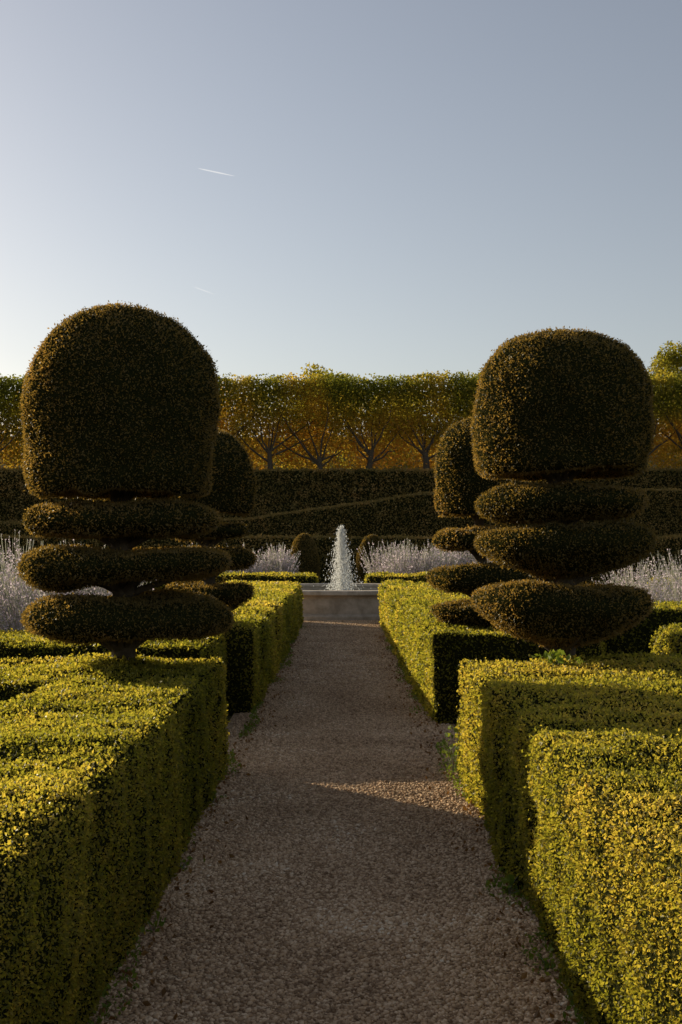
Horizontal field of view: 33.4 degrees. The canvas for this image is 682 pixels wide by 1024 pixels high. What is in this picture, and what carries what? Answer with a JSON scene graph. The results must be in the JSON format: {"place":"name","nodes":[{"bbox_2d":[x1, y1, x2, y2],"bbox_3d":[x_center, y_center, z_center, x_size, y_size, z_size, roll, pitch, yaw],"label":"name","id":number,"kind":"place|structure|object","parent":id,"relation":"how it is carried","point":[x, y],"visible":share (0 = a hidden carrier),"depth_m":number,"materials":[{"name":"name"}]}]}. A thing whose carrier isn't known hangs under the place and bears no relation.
{"place":"outdoors","nodes":[
{"label":"outdoors","id":0,"kind":"place"},
{"bbox_2d":[86,620,587,1023],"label":"gravel path","id":1,"kind":"structure","parent":0,"point":[230,725],"depth_m":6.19,"materials":[{"name":"beige gravel"}]},
{"bbox_2d":[140,910,166,932],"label":"ivy sprig","id":2,"kind":"object","parent":1,"relation":"on","point":[160,923],"visible":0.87,"depth_m":4.63,"materials":[{"name":"green plant"}]},
{"bbox_2d":[180,856,205,873],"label":"ivy sprig","id":3,"kind":"object","parent":1,"relation":"on","point":[188,858],"visible":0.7,"depth_m":5.58,"materials":[{"name":"green plant"}]},
{"bbox_2d":[212,791,228,803],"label":"ivy sprig","id":4,"kind":"object","parent":1,"relation":"on","point":[218,798],"visible":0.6,"depth_m":6.93,"materials":[{"name":"green plant"}]},
{"bbox_2d":[87,625,585,1023],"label":"path edge weeds","id":5,"kind":"object","parent":1,"relation":"on","point":[134,975],"visible":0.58,"depth_m":4.98,"materials":[{"name":"green plant"}]},
{"bbox_2d":[300,525,381,619],"bbox_3d":[0.000,1.332,26.472,5.080,2.080,5.080,0,-2,0],"label":"stone fountain","id":6,"kind":"object","parent":1,"relation":"on","point":[342,598],"visible":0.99,"depth_m":24.10,"materials":[{"name":"grey stone"}]},
{"bbox_2d":[98,634,587,1023],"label":"fallen leaves","id":7,"kind":"object","parent":1,"relation":"on","point":[523,976],"visible":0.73,"depth_m":5.68,"materials":[{"name":"brown plant"}]},
{"bbox_2d":[437,725,460,774],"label":"ivy sprig","id":8,"kind":"object","parent":1,"relation":"on","point":[451,747],"visible":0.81,"depth_m":7.85,"materials":[{"name":"green plant"}]},
{"bbox_2d":[488,864,519,896],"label":"ivy sprig","id":9,"kind":"object","parent":1,"relation":"on","point":[509,878],"visible":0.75,"depth_m":5.15,"materials":[{"name":"green plant"}]},
{"bbox_2d":[529,944,558,971],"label":"ivy sprig","id":10,"kind":"object","parent":1,"relation":"on","point":[544,959],"visible":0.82,"depth_m":4.26,"materials":[{"name":"green plant"}]},
{"bbox_2d":[0,437,681,469],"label":"terrace hill","id":11,"kind":"structure","parent":0,"point":[339,465],"depth_m":72.56,"materials":[{"name":"green plant"}]},
{"bbox_2d":[280,362,359,448],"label":"deciduous tree","id":12,"kind":"object","parent":11,"relation":"on","point":[313,366],"visible":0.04,"depth_m":75.03,"materials":[{"name":"green plant"}]},
{"bbox_2d":[0,369,681,469],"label":"hornbeam tree row","id":13,"kind":"object","parent":11,"relation":"on","point":[327,388],"visible":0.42,"depth_m":60.38,"materials":[{"name":"green plant"}]},
{"bbox_2d":[0,387,681,469],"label":"autumn hedge","id":14,"kind":"object","parent":11,"relation":"on","point":[362,462],"visible":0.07,"depth_m":65.32,"materials":[{"name":"orange plant"}]},
{"bbox_2d":[368,386,417,437],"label":"deciduous tree","id":15,"kind":"object","parent":11,"relation":"on","point":[398,412],"visible":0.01,"depth_m":77.41,"materials":[{"name":"green plant"}]},
{"bbox_2d":[446,367,481,417],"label":"deciduous tree","id":16,"kind":"object","parent":11,"relation":"on","point":[479,373],"depth_m":76.39,"materials":[{"name":"green plant"}]},
{"bbox_2d":[646,340,681,435],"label":"deciduous tree","id":17,"kind":"object","parent":11,"relation":"on","point":[669,361],"visible":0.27,"depth_m":90.72,"materials":[{"name":"green plant"}]},
{"bbox_2d":[0,0,681,436],"label":"sky","id":18,"kind":"structure","parent":0,"point":[382,188],"materials":[{"name":"blue"}]},
{"bbox_2d":[226,584,635,728],"bbox_3d":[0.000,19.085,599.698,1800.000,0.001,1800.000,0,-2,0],"label":"ground","id":19,"kind":"structure","parent":0,"point":[228,718],"depth_m":10.57,"materials":[{"name":"soil"}]},
{"bbox_2d":[0,531,153,632],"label":"russian sage","id":20,"kind":"object","parent":19,"relation":"on","point":[14,603],"visible":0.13,"depth_m":11.25,"materials":[{"name":"plant"}]},
{"bbox_2d":[0,628,227,676],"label":"box hedge","id":21,"kind":"object","parent":19,"relation":"on","point":[16,643],"visible":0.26,"depth_m":9.22,"materials":[{"name":"green plant"}]},
{"bbox_2d":[0,648,231,1023],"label":"box hedge","id":22,"kind":"object","parent":19,"relation":"on","point":[112,768],"visible":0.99,"depth_m":4.26,"materials":[{"name":"green plant"}]},
{"bbox_2d":[13,300,236,660],"bbox_3d":[-1.431,0.207,7.651,1.462,3.235,1.511,0,-2,0],"label":"tiered yew topiary","id":23,"kind":"object","parent":19,"relation":"on","point":[120,405],"visible":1,"depth_m":7.16,"materials":[{"name":"green plant"}]},
{"bbox_2d":[164,429,257,610],"bbox_3d":[-1.324,0.538,11.309,1.020,2.785,1.004,0,-2,0],"label":"tiered yew topiary","id":24,"kind":"object","parent":19,"relation":"on","point":[234,488],"visible":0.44,"depth_m":11.05,"materials":[{"name":"green plant"}]},
{"bbox_2d":[138,571,318,590],"bbox_3d":[-3.331,2.018,29.652,5.617,0.995,1.704,0,-2,0],"label":"box hedge","id":25,"kind":"object","parent":19,"relation":"on","point":[303,577],"visible":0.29,"depth_m":28.98,"materials":[{"name":"green plant"}]},
{"bbox_2d":[187,543,300,572],"bbox_3d":[-3.303,1.684,32.198,4.325,1.709,3.175,1,-2,-26],"label":"russian sage","id":26,"kind":"object","parent":19,"relation":"on","point":[276,563],"visible":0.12,"depth_m":31.90,"materials":[{"name":"plant"}]},
{"bbox_2d":[223,579,303,715],"bbox_3d":[-1.567,1.651,17.016,1.728,0.960,12.888,0,-2,0],"label":"box hedge","id":27,"kind":"object","parent":19,"relation":"on","point":[265,628],"visible":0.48,"depth_m":12.04,"materials":[{"name":"green plant"}]},
{"bbox_2d":[289,533,319,578],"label":"clipped yew shrub","id":28,"kind":"object","parent":19,"relation":"on","point":[304,545],"visible":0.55,"depth_m":38.60,"materials":[{"name":"green plant"}]},
{"bbox_2d":[0,466,681,521],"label":"ivy wall","id":29,"kind":"structure","parent":19,"relation":"on","point":[278,490],"depth_m":57.05,"materials":[{"name":"green plant"}]},
{"bbox_2d":[0,487,681,537],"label":"sloping hedge","id":30,"kind":"object","parent":19,"relation":"on","point":[415,514],"visible":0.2,"depth_m":52.50,"materials":[{"name":"green plant"}]},
{"bbox_2d":[0,533,681,583],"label":"clipped hedge","id":31,"kind":"object","parent":19,"relation":"on","point":[325,543],"visible":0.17,"depth_m":46.98,"materials":[{"name":"green plant"}]},
{"bbox_2d":[355,534,385,582],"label":"clipped yew shrub","id":32,"kind":"object","parent":19,"relation":"on","point":[361,573],"visible":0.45,"depth_m":38.66,"materials":[{"name":"green plant"}]},
{"bbox_2d":[356,539,492,573],"bbox_3d":[2.526,1.566,32.231,4.162,1.949,3.702,0,-2,0],"label":"russian sage","id":33,"kind":"object","parent":19,"relation":"on","point":[396,563],"visible":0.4,"depth_m":31.63,"materials":[{"name":"plant"}]},
{"bbox_2d":[364,571,553,582],"bbox_3d":[3.346,2.017,29.651,5.586,0.983,1.674,0,-2,0],"label":"box hedge","id":34,"kind":"object","parent":19,"relation":"on","point":[379,577],"visible":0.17,"depth_m":29.02,"materials":[{"name":"green plant"}]},
{"bbox_2d":[424,414,535,627],"bbox_3d":[1.370,0.480,11.089,1.120,2.889,1.102,0,-2,0],"label":"tiered yew topiary","id":35,"kind":"object","parent":19,"relation":"on","point":[461,485],"visible":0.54,"depth_m":10.79,"materials":[{"name":"green plant"}]},
{"bbox_2d":[376,578,605,725],"bbox_3d":[1.567,1.643,16.689,1.718,0.967,13.546,0,-2,0],"label":"box hedge","id":36,"kind":"object","parent":19,"relation":"on","point":[430,651],"visible":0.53,"depth_m":10.59,"materials":[{"name":"green plant"}]},
{"bbox_2d":[467,325,658,656],"bbox_3d":[1.579,0.255,8.112,1.344,3.167,1.382,0,-2,0],"label":"tiered yew topiary","id":37,"kind":"object","parent":19,"relation":"on","point":[559,410],"visible":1,"depth_m":7.63,"materials":[{"name":"green plant"}]},
{"bbox_2d":[453,650,681,1023],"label":"box hedge","id":38,"kind":"object","parent":19,"relation":"on","point":[570,774],"visible":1,"depth_m":4.18,"materials":[{"name":"green plant"}]},
{"bbox_2d":[531,648,584,664],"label":"ivy sprig","id":39,"kind":"object","parent":38,"relation":"on","point":[554,656],"visible":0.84,"depth_m":7.49,"materials":[{"name":"green plant"}]},
{"bbox_2d":[591,549,681,601],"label":"russian sage","id":40,"kind":"object","parent":19,"relation":"on","point":[664,594],"visible":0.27,"depth_m":16.42,"materials":[{"name":"plant"}]},
{"bbox_2d":[601,600,681,655],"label":"box hedge","id":41,"kind":"object","parent":19,"relation":"on","point":[637,638],"visible":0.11,"depth_m":13.58,"materials":[{"name":"green plant"}]},
{"bbox_2d":[647,575,681,601],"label":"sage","id":42,"kind":"object","parent":19,"relation":"on","point":[665,587],"visible":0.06,"depth_m":25.10,"materials":[{"name":"green plant"}]},
{"bbox_2d":[649,622,681,655],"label":"box hedge","id":43,"kind":"object","parent":19,"relation":"on","point":[667,639],"visible":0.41,"depth_m":10.50,"materials":[{"name":"green plant"}]}
]}

